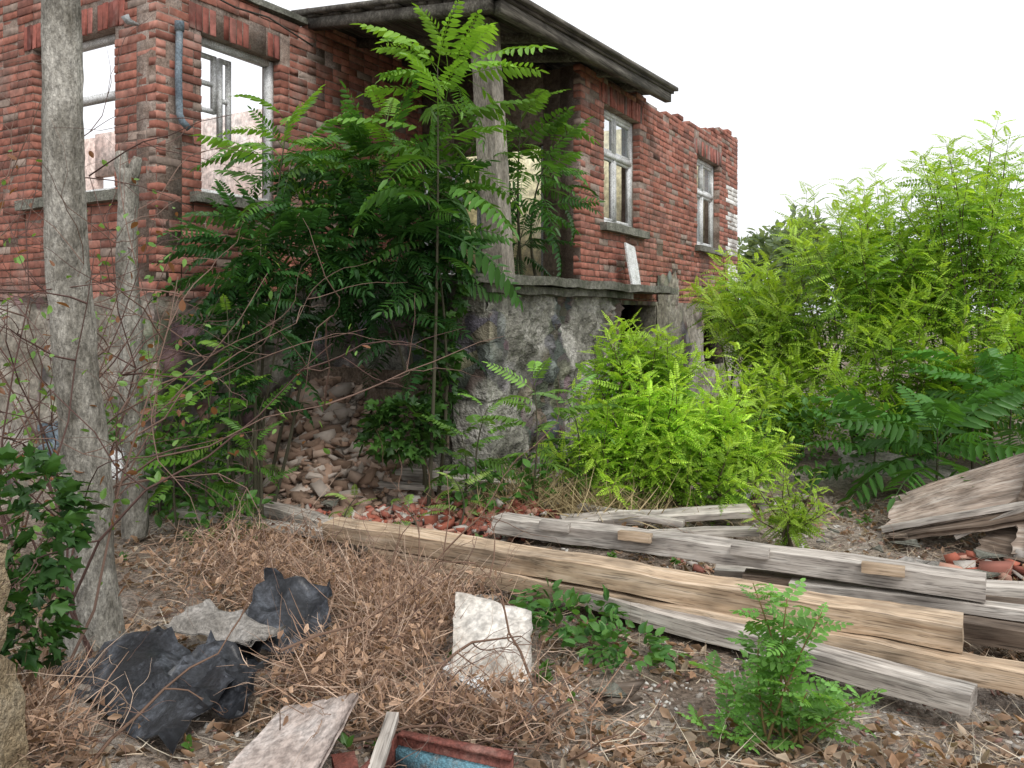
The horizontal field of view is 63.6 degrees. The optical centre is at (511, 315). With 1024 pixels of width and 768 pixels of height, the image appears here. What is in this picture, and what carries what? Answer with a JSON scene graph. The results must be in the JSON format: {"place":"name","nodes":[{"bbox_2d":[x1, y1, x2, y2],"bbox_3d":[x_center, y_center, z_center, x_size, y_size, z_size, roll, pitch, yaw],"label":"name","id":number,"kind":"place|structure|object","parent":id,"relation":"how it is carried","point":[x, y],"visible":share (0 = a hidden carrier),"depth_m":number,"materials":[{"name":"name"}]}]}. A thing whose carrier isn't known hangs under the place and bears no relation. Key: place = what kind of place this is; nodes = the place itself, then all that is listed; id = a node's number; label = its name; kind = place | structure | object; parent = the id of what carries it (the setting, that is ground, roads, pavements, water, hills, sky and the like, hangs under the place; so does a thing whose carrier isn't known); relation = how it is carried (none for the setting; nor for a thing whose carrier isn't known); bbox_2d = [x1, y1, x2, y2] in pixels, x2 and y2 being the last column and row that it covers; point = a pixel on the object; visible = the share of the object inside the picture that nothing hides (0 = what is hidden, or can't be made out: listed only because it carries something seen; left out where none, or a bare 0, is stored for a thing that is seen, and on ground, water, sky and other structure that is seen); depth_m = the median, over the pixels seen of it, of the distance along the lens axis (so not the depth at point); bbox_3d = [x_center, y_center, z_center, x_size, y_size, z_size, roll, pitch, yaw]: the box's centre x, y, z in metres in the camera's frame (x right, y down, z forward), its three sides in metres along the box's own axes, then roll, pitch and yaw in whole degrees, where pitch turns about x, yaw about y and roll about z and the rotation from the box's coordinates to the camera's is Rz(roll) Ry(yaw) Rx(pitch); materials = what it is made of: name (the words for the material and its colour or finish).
{"place":"outdoors","nodes":[
{"label":"outdoors","id":0,"kind":"place"},
{"bbox_2d":[0,317,1023,767],"bbox_3d":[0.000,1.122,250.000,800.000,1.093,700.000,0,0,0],"label":"ground","id":1,"kind":"structure","parent":0,"point":[840,487],"depth_m":3.66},
{"bbox_2d":[0,525,41,767],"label":"stone block","id":2,"kind":"structure","parent":1,"relation":"on","point":[20,653],"depth_m":2.71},
{"bbox_2d":[0,441,109,676],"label":"ivy","id":3,"kind":"object","parent":1,"relation":"on","point":[67,499],"visible":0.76,"depth_m":3.26,"materials":[{"name":"green plant"}]},
{"bbox_2d":[0,292,156,513],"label":"foundation","id":4,"kind":"object","parent":1,"relation":"on","point":[33,386],"visible":0.2,"depth_m":7.53,"materials":[{"name":"paint"}]},
{"bbox_2d":[41,0,125,660],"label":"bare tree trunk","id":5,"kind":"object","parent":1,"relation":"on","point":[62,65],"visible":0.81,"depth_m":4.00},
{"bbox_2d":[114,150,148,538],"bbox_3d":[-2.764,0.206,6.000,0.244,2.796,0.191,0,0,0],"label":"weathered post","id":6,"kind":"object","parent":1,"relation":"on","point":[130,526],"visible":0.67,"depth_m":5.94,"materials":[{"name":"grey wood"}]},
{"bbox_2d":[50,625,239,754],"bbox_3d":[-1.466,1.495,3.409,1.026,0.118,0.473,2,12,38],"label":"black tarp","id":7,"kind":"object","parent":1,"relation":"on","point":[165,651],"visible":0.8,"depth_m":3.34,"materials":[{"name":"plastic"}]},
{"bbox_2d":[164,599,285,646],"bbox_3d":[-1.285,1.408,3.766,0.596,0.073,0.246,0,15,26],"label":"grey rag","id":8,"kind":"object","parent":7,"relation":"on","point":[206,616],"visible":0.88,"depth_m":3.75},
{"bbox_2d":[124,384,230,540],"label":"tree of heaven sapling","id":9,"kind":"object","parent":1,"relation":"on","point":[172,391],"visible":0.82,"depth_m":5.84,"materials":[{"name":"green plant"}]},
{"bbox_2d":[124,356,277,532],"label":"tree of heaven sapling","id":10,"kind":"object","parent":1,"relation":"on","point":[234,407],"visible":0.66,"depth_m":5.84,"materials":[{"name":"green plant"}]},
{"bbox_2d":[152,630,269,719],"bbox_3d":[-1.168,1.483,3.361,0.488,0.138,0.338,0,22,28],"label":"black tarp","id":11,"kind":"object","parent":1,"relation":"on","point":[232,701],"visible":0.72,"depth_m":3.39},
{"bbox_2d":[153,295,289,512],"bbox_3d":[-1.978,0.849,8.335,0.091,2.101,3.700,0,0,30],"label":"foundation","id":12,"kind":"object","parent":1,"relation":"on","point":[279,378],"visible":0.1,"depth_m":7.07,"materials":[{"name":"paint"}]},
{"bbox_2d":[184,294,270,540],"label":"tree of heaven sapling","id":13,"kind":"object","parent":1,"relation":"on","point":[213,343],"visible":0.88,"depth_m":5.75,"materials":[{"name":"green plant"}]},
{"bbox_2d":[168,273,305,514],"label":"tree of heaven","id":14,"kind":"object","parent":1,"relation":"on","point":[217,307],"visible":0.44,"depth_m":6.00,"materials":[{"name":"green plant"}]},
{"bbox_2d":[166,314,310,516],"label":"tree of heaven","id":15,"kind":"object","parent":1,"relation":"on","point":[237,396],"visible":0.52,"depth_m":6.13,"materials":[{"name":"green plant"}]},
{"bbox_2d":[207,370,292,520],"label":"tree of heaven sapling","id":16,"kind":"object","parent":1,"relation":"on","point":[245,429],"visible":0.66,"depth_m":5.84,"materials":[{"name":"green plant"}]},
{"bbox_2d":[0,0,503,661],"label":"bare twigs","id":17,"kind":"object","parent":1,"relation":"on","point":[36,438],"visible":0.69,"depth_m":4.19,"materials":[{"name":"plant"}]},
{"bbox_2d":[191,198,322,516],"bbox_3d":[-1.870,0.412,6.080,0.892,2.464,1.248,0,0,-17],"label":"tree of heaven","id":18,"kind":"object","parent":1,"relation":"on","point":[202,280],"visible":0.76,"depth_m":5.89,"materials":[{"name":"green plant"}]},
{"bbox_2d":[216,417,297,528],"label":"tree of heaven sapling","id":19,"kind":"object","parent":1,"relation":"on","point":[228,420],"visible":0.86,"depth_m":5.65,"materials":[{"name":"green plant"}]},
{"bbox_2d":[173,507,355,543],"bbox_3d":[-1.751,1.490,5.877,1.640,0.060,0.115,1,0,23],"label":"weathered plank","id":20,"kind":"object","parent":1,"relation":"on","point":[184,512],"visible":0.29,"depth_m":5.89,"materials":[{"name":"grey wood"}]},
{"bbox_2d":[199,274,332,530],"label":"tree of heaven","id":21,"kind":"object","parent":1,"relation":"on","point":[293,341],"visible":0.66,"depth_m":6.04,"materials":[{"name":"green plant"}]},
{"bbox_2d":[182,84,366,497],"bbox_3d":[-1.793,-0.063,6.389,1.411,3.314,1.017,0,0,-27],"label":"tree of heaven","id":22,"kind":"object","parent":1,"relation":"on","point":[222,143],"visible":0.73,"depth_m":6.23,"materials":[{"name":"green plant"}]},
{"bbox_2d":[236,567,332,658],"bbox_3d":[-1.049,1.420,3.848,0.570,0.140,0.536,0,25,19],"label":"black tarp","id":23,"kind":"object","parent":1,"relation":"on","point":[310,599],"visible":0.68,"depth_m":3.92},
{"bbox_2d":[227,693,358,767],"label":"fallen panel","id":24,"kind":"object","parent":1,"relation":"on","point":[271,745],"visible":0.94,"depth_m":2.92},
{"bbox_2d":[256,108,391,475],"bbox_3d":[-1.438,-0.094,6.709,1.199,3.055,1.017,0,0,22],"label":"tree of heaven","id":25,"kind":"object","parent":1,"relation":"on","point":[272,188],"visible":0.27,"depth_m":6.65,"materials":[{"name":"green plant"}]},
{"bbox_2d":[235,363,451,516],"bbox_3d":[-1.468,1.004,6.972,1.667,1.172,1.790,0,0,-18],"label":"rubble pile","id":26,"kind":"object","parent":1,"relation":"on","point":[319,473],"visible":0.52,"depth_m":6.78,"materials":[{"name":"stone"}]},
{"bbox_2d":[233,208,387,501],"bbox_3d":[-1.575,0.326,6.460,1.325,2.463,0.988,0,0,-32],"label":"tree of heaven","id":27,"kind":"object","parent":26,"relation":"on","point":[277,490],"visible":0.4,"depth_m":6.40,"materials":[{"name":"green plant"}]},
{"bbox_2d":[0,500,690,767],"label":"dead weeds","id":28,"kind":"object","parent":1,"relation":"on","point":[45,698],"visible":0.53,"depth_m":3.41,"materials":[{"name":"plant"}]},
{"bbox_2d":[0,0,736,360],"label":"brick wall","id":29,"kind":"structure","parent":1,"relation":"on","point":[258,36],"depth_m":7.79,"materials":[{"name":"brick"}]},
{"bbox_2d":[174,20,191,130],"bbox_3d":[-2.751,-1.999,6.909,0.142,0.903,0.076,0,0,-42],"label":"drain pipe","id":30,"kind":"object","parent":29,"relation":"attached to","point":[179,31],"visible":0.96,"depth_m":6.86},
{"bbox_2d":[245,0,308,26],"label":"coping","id":31,"kind":"object","parent":29,"relation":"on","point":[282,12],"visible":0.41,"depth_m":7.96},
{"bbox_2d":[0,0,737,359],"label":"brickwork","id":32,"kind":"object","parent":29,"relation":"on","point":[604,88],"visible":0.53,"depth_m":8.03,"materials":[{"name":"brick"}]},
{"bbox_2d":[14,188,117,211],"bbox_3d":[-3.888,-1.015,7.400,1.469,0.103,0.310,0,0,30],"label":"window sill","id":33,"kind":"structure","parent":32,"relation":"attached to","point":[105,196],"depth_m":7.08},
{"bbox_2d":[189,191,295,213],"bbox_3d":[-2.517,-1.014,7.600,0.305,0.101,1.172,0,0,30],"label":"window sill","id":34,"kind":"structure","parent":32,"relation":"attached to","point":[202,197],"depth_m":7.21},
{"bbox_2d":[83,34,712,247],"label":"window frames","id":35,"kind":"structure","parent":32,"relation":"on","point":[612,157],"depth_m":7.99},
{"bbox_2d":[279,272,678,294],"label":"porch floor","id":36,"kind":"structure","parent":29,"relation":"on","point":[537,281],"depth_m":7.90,"materials":[{"name":"concrete"}]},
{"bbox_2d":[470,17,514,272],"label":"porch column","id":37,"kind":"structure","parent":36,"relation":"on","point":[494,144],"depth_m":7.38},
{"bbox_2d":[423,64,577,278],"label":"end wall","id":38,"kind":"structure","parent":36,"relation":"on","point":[525,85],"depth_m":9.23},
{"bbox_2d":[446,82,600,273],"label":"tree of heaven","id":39,"kind":"object","parent":36,"relation":"on","point":[545,95],"visible":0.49,"depth_m":7.91,"materials":[{"name":"green plant"}]},
{"bbox_2d":[481,199,580,275],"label":"tree of heaven","id":40,"kind":"object","parent":36,"relation":"on","point":[536,229],"visible":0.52,"depth_m":7.91,"materials":[{"name":"green plant"}]},
{"bbox_2d":[508,112,582,276],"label":"tree of heaven","id":41,"kind":"object","parent":36,"relation":"on","point":[531,155],"visible":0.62,"depth_m":7.99,"materials":[{"name":"green plant"}]},
{"bbox_2d":[303,0,673,94],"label":"roof boards","id":42,"kind":"object","parent":29,"relation":"on","point":[412,29],"visible":0.27,"depth_m":8.26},
{"bbox_2d":[291,0,677,102],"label":"roof edge","id":43,"kind":"object","parent":42,"relation":"attached to","point":[538,30],"visible":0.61,"depth_m":7.95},
{"bbox_2d":[295,365,449,450],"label":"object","id":44,"kind":"object","parent":1,"relation":"on","point":[347,374],"visible":0.2,"depth_m":7.17,"materials":[{"name":"grey stone"}]},
{"bbox_2d":[148,3,604,496],"bbox_3d":[-0.615,-0.370,6.587,4.137,3.855,2.223,0,0,-32],"label":"tree of heaven","id":45,"kind":"object","parent":1,"relation":"on","point":[344,210],"visible":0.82,"depth_m":6.30,"materials":[{"name":"green plant"}]},
{"bbox_2d":[316,229,446,494],"bbox_3d":[-0.987,0.425,6.510,1.012,2.237,1.230,0,0,0],"label":"tree of heaven","id":46,"kind":"object","parent":1,"relation":"on","point":[351,298],"visible":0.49,"depth_m":6.40,"materials":[{"name":"green plant"}]},
{"bbox_2d":[368,711,399,767],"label":"short batten","id":47,"kind":"object","parent":1,"relation":"on","point":[381,753],"visible":1,"depth_m":2.83,"materials":[{"name":"grey wood"}]},
{"bbox_2d":[280,285,491,471],"bbox_3d":[-1.204,0.820,7.417,2.340,2.160,0.157,0,0,30],"label":"porch base","id":48,"kind":"object","parent":1,"relation":"on","point":[395,362],"visible":0.17,"depth_m":7.40,"materials":[{"name":"stone"}]},
{"bbox_2d":[315,85,499,479],"bbox_3d":[-0.908,-0.202,6.671,1.277,3.390,1.328,0,0,35],"label":"tree of heaven","id":49,"kind":"object","parent":1,"relation":"on","point":[375,125],"visible":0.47,"depth_m":6.57,"materials":[{"name":"green plant"}]},
{"bbox_2d":[337,212,487,494],"bbox_3d":[-0.709,0.354,6.506,1.169,2.311,1.074,0,0,42],"label":"tree of heaven","id":50,"kind":"object","parent":1,"relation":"on","point":[472,359],"visible":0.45,"depth_m":6.45,"materials":[{"name":"green plant"}]},
{"bbox_2d":[324,0,547,508],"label":"tree of heaven","id":51,"kind":"object","parent":1,"relation":"on","point":[380,196],"visible":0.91,"depth_m":6.20,"materials":[{"name":"green plant"}]},
{"bbox_2d":[353,244,474,473],"bbox_3d":[-0.712,0.274,6.395,1.068,1.892,0.622,0,0,-33],"label":"climbing vine","id":52,"kind":"object","parent":51,"relation":"attached to","point":[388,411],"visible":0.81,"depth_m":6.36,"materials":[{"name":"green plant"}]},
{"bbox_2d":[360,730,513,767],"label":"broken drawer","id":53,"kind":"object","parent":1,"relation":"on","point":[445,753],"visible":0.96,"depth_m":2.81,"materials":[{"name":"red paint"}]},
{"bbox_2d":[416,413,513,503],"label":"tree of heaven sapling","id":54,"kind":"object","parent":1,"relation":"on","point":[466,452],"visible":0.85,"depth_m":6.20,"materials":[{"name":"green plant"}]},
{"bbox_2d":[429,393,527,506],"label":"tree of heaven sapling","id":55,"kind":"object","parent":1,"relation":"on","point":[470,419],"visible":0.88,"depth_m":6.14,"materials":[{"name":"green plant"}]},
{"bbox_2d":[448,283,511,474],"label":"porch corner stones","id":56,"kind":"object","parent":1,"relation":"on","point":[479,322],"visible":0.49,"depth_m":6.88,"materials":[{"name":"stone"}]},
{"bbox_2d":[443,662,516,709],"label":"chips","id":57,"kind":"object","parent":1,"relation":"on","point":[462,679],"visible":0.19,"depth_m":3.44,"materials":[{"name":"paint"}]},
{"bbox_2d":[451,592,532,684],"bbox_3d":[-0.097,1.429,3.695,0.488,0.031,0.488,-2,24,16],"label":"broken white board","id":58,"kind":"object","parent":1,"relation":"on","point":[479,614],"visible":0.7,"depth_m":3.70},
{"bbox_2d":[105,394,883,541],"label":"weeds under saplings","id":59,"kind":"object","parent":1,"relation":"on","point":[204,508],"visible":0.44,"depth_m":6.32,"materials":[{"name":"green plant"}]},
{"bbox_2d":[119,498,872,751],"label":"weeds","id":60,"kind":"object","parent":1,"relation":"on","point":[345,740],"visible":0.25,"depth_m":3.69,"materials":[{"name":"green plant"}]},
{"bbox_2d":[391,469,634,496],"bbox_3d":[-0.515,1.313,6.700,2.995,0.065,0.109,2,23,12],"label":"weathered plank","id":61,"kind":"object","parent":1,"relation":"on","point":[406,474],"visible":0.23,"depth_m":6.70,"materials":[{"name":"grey wood"}]},
{"bbox_2d":[7,424,1023,767],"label":"dry leaf litter","id":62,"kind":"object","parent":1,"relation":"on","point":[895,760],"visible":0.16,"depth_m":3.10,"materials":[{"name":"plant"}]},
{"bbox_2d":[12,420,1023,767],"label":"dry straw","id":63,"kind":"object","parent":1,"relation":"on","point":[678,648],"visible":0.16,"depth_m":3.13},
{"bbox_2d":[13,380,1023,767],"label":"fallen twigs","id":64,"kind":"object","parent":1,"relation":"on","point":[355,740],"visible":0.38,"depth_m":3.47,"materials":[{"name":"wood"}]},
{"bbox_2d":[30,474,1023,767],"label":"stones","id":65,"kind":"object","parent":1,"relation":"on","point":[674,684],"visible":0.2,"depth_m":3.36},
{"bbox_2d":[475,357,608,490],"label":"tree of heaven sapling","id":66,"kind":"object","parent":1,"relation":"on","point":[570,410],"visible":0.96,"depth_m":6.17,"materials":[{"name":"green plant"}]},
{"bbox_2d":[482,292,623,475],"bbox_3d":[0.501,0.820,8.096,0.197,2.160,2.950,0,0,30],"label":"porch base","id":67,"kind":"object","parent":1,"relation":"on","point":[557,330],"visible":0.41,"depth_m":7.84,"materials":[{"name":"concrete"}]},
{"bbox_2d":[474,282,631,298],"bbox_3d":[0.525,-0.228,8.158,0.224,0.106,3.114,0,0,30],"label":"porch floor edge","id":68,"kind":"object","parent":67,"relation":"on","point":[563,292],"visible":0.72,"depth_m":7.92,"materials":[{"name":"concrete"}]},
{"bbox_2d":[411,457,732,527],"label":"dry grass tufts","id":69,"kind":"object","parent":1,"relation":"on","point":[568,505],"visible":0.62,"depth_m":6.16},
{"bbox_2d":[531,373,624,496],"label":"tree of heaven sapling","id":70,"kind":"object","parent":1,"relation":"on","point":[574,400],"visible":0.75,"depth_m":6.39,"materials":[{"name":"green plant"}]},
{"bbox_2d":[508,577,691,673],"bbox_3d":[0.320,1.470,3.992,0.553,0.276,1.140,0,0,-44],"label":"ground vine","id":71,"kind":"object","parent":1,"relation":"on","point":[601,632],"visible":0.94,"depth_m":3.87,"materials":[{"name":"green plant"}]},
{"bbox_2d":[230,495,976,715],"bbox_3d":[-0.177,1.481,4.863,5.140,0.098,0.166,1,0,40],"label":"weathered plank","id":72,"kind":"object","parent":1,"relation":"on","point":[952,693],"visible":0.42,"depth_m":3.54,"materials":[{"name":"grey wood"}]},
{"bbox_2d":[204,492,1023,580],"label":"broken red tiles","id":73,"kind":"object","parent":1,"relation":"on","point":[433,520],"visible":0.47,"depth_m":5.99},
{"bbox_2d":[560,504,751,525],"bbox_3d":[1.052,1.452,5.974,1.418,0.058,0.131,-1,17,-10],"label":"weathered plank","id":74,"kind":"object","parent":1,"relation":"on","point":[704,513],"visible":0.82,"depth_m":5.97,"materials":[{"name":"grey wood"}]},
{"bbox_2d":[577,502,684,527],"bbox_3d":[0.849,1.440,5.975,0.789,0.048,0.087,3,1,27],"label":"weathered plank","id":75,"kind":"object","parent":74,"relation":"on","point":[663,520],"visible":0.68,"depth_m":5.88,"materials":[{"name":"grey wood"}]},
{"bbox_2d":[529,308,806,526],"bbox_3d":[1.296,0.823,6.678,2.325,1.774,1.508,0,0,0],"label":"black locust bush","id":76,"kind":"object","parent":1,"relation":"on","point":[656,428],"visible":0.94,"depth_m":6.45,"materials":[{"name":"green plant"}]},
{"bbox_2d":[621,300,739,404],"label":"wall","id":77,"kind":"structure","parent":1,"relation":"on","point":[681,317],"depth_m":12.11,"materials":[{"name":"paint"}]},
{"bbox_2d":[370,547,1023,692],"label":"wooden beam","id":78,"kind":"structure","parent":1,"relation":"on","point":[990,670],"depth_m":3.62,"materials":[{"name":"beige wood"}]},
{"bbox_2d":[323,515,964,652],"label":"wooden beam","id":79,"kind":"structure","parent":78,"relation":"on","point":[919,626],"depth_m":4.16,"materials":[{"name":"beige wood"}]},
{"bbox_2d":[649,525,758,537],"bbox_3d":[1.325,1.501,5.702,0.756,0.060,0.106,0,0,-8],"label":"weathered plank","id":80,"kind":"object","parent":1,"relation":"on","point":[735,531],"visible":0.66,"depth_m":5.68,"materials":[{"name":"grey wood"}]},
{"bbox_2d":[434,470,1023,767],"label":"dry grass patch","id":81,"kind":"object","parent":1,"relation":"on","point":[886,550],"visible":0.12,"depth_m":5.50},
{"bbox_2d":[675,578,886,754],"bbox_3d":[0.982,1.283,3.042,0.724,0.646,0.501,0,0,23],"label":"green shrub","id":82,"kind":"object","parent":1,"relation":"on","point":[814,710],"visible":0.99,"depth_m":3.00,"materials":[{"name":"green plant"}]},
{"bbox_2d":[740,468,837,548],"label":"black locust sapling","id":83,"kind":"object","parent":1,"relation":"on","point":[790,522],"visible":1,"depth_m":5.40,"materials":[{"name":"green plant"}]},
{"bbox_2d":[677,110,1023,464],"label":"black locust thicket","id":84,"kind":"object","parent":1,"relation":"on","point":[879,308],"visible":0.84,"depth_m":9.01,"materials":[{"name":"green plant"}]},
{"bbox_2d":[738,134,1023,345],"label":"black locust shoots","id":85,"kind":"object","parent":84,"relation":"on","point":[797,220],"visible":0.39,"depth_m":10.21,"materials":[{"name":"green plant"}]},
{"bbox_2d":[713,564,1023,597],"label":"weathered plank","id":86,"kind":"object","parent":1,"relation":"on","point":[1007,588],"visible":0.2,"depth_m":4.44,"materials":[{"name":"grey wood"}]},
{"bbox_2d":[737,204,1022,358],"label":"distant trees","id":87,"kind":"object","parent":1,"relation":"on","point":[766,244],"visible":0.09,"depth_m":27.41,"materials":[{"name":"green plant"}]},
{"bbox_2d":[742,569,1023,622],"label":"dark beam","id":88,"kind":"structure","parent":1,"relation":"on","point":[785,579],"depth_m":4.46,"materials":[{"name":"brown wood"}]},
{"bbox_2d":[490,512,984,602],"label":"notched wooden beam","id":89,"kind":"structure","parent":88,"relation":"on","point":[956,583],"depth_m":4.51,"materials":[{"name":"grey wood"}]},
{"bbox_2d":[789,577,1023,620],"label":"weathered plank","id":90,"kind":"object","parent":88,"relation":"on","point":[1004,610],"visible":0.72,"depth_m":4.12,"materials":[{"name":"grey wood"}]},
{"bbox_2d":[800,384,982,503],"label":"tree of heaven sapling","id":91,"kind":"object","parent":1,"relation":"on","point":[830,472],"visible":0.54,"depth_m":7.22,"materials":[{"name":"green plant"}]},
{"bbox_2d":[836,449,954,479],"bbox_3d":[3.456,1.354,7.455,1.038,0.052,0.535,1,12,27],"label":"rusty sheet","id":92,"kind":"object","parent":1,"relation":"on","point":[945,471],"visible":0.38,"depth_m":7.54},
{"bbox_2d":[808,377,1023,517],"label":"tree of heaven sapling","id":93,"kind":"object","parent":1,"relation":"on","point":[938,409],"visible":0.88,"depth_m":6.74,"materials":[{"name":"green plant"}]},
{"bbox_2d":[879,347,1023,469],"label":"tree of heaven sapling","id":94,"kind":"object","parent":1,"relation":"on","point":[928,353],"visible":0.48,"depth_m":7.86,"materials":[{"name":"green plant"}]},
{"bbox_2d":[885,497,1023,543],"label":"broken door panel","id":95,"kind":"structure","parent":1,"relation":"on","point":[985,523],"depth_m":5.56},
{"bbox_2d":[882,500,1023,532],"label":"broken lath","id":96,"kind":"object","parent":95,"relation":"on","point":[959,515],"visible":1,"depth_m":5.62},
{"bbox_2d":[885,453,1023,534],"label":"broken door panel","id":97,"kind":"structure","parent":96,"relation":"on","point":[1000,482],"depth_m":5.84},
{"bbox_2d":[889,348,1023,464],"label":"tree of heaven sapling","id":98,"kind":"object","parent":1,"relation":"on","point":[984,370],"visible":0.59,"depth_m":7.34,"materials":[{"name":"green plant"}]},
{"bbox_2d":[963,617,1023,651],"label":"dark beam","id":99,"kind":"structure","parent":1,"relation":"on","point":[998,634],"depth_m":3.82,"materials":[{"name":"brown wood"}]},
{"bbox_2d":[976,526,1023,563],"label":"broken panel","id":100,"kind":"object","parent":1,"relation":"on","point":[1000,540],"visible":0.66,"depth_m":5.45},
{"label":"lower back wall","id":101,"kind":"object","parent":1,"relation":"on","visible":0},
{"bbox_2d":[635,305,722,393],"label":"reveals","id":102,"kind":"object","parent":101,"relation":"attached to","point":[646,315],"visible":0.11,"depth_m":10.98,"materials":[{"name":"paint"}]},
{"bbox_2d":[83,0,1023,315],"label":"sky","id":103,"kind":"structure","parent":0,"point":[812,92],"materials":[{"name":"white"}]},
{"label":"wing floor","id":104,"kind":"structure","parent":0,"visible":0},
{"bbox_2d":[84,109,261,308],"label":"interior pink walls","id":105,"kind":"structure","parent":104,"relation":"on","point":[100,146],"depth_m":12.30,"materials":[{"name":"paint"}]},
{"bbox_2d":[465,129,703,276],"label":"interior cream walls","id":106,"kind":"structure","parent":104,"relation":"on","point":[528,164],"depth_m":13.42,"materials":[{"name":"paint"}]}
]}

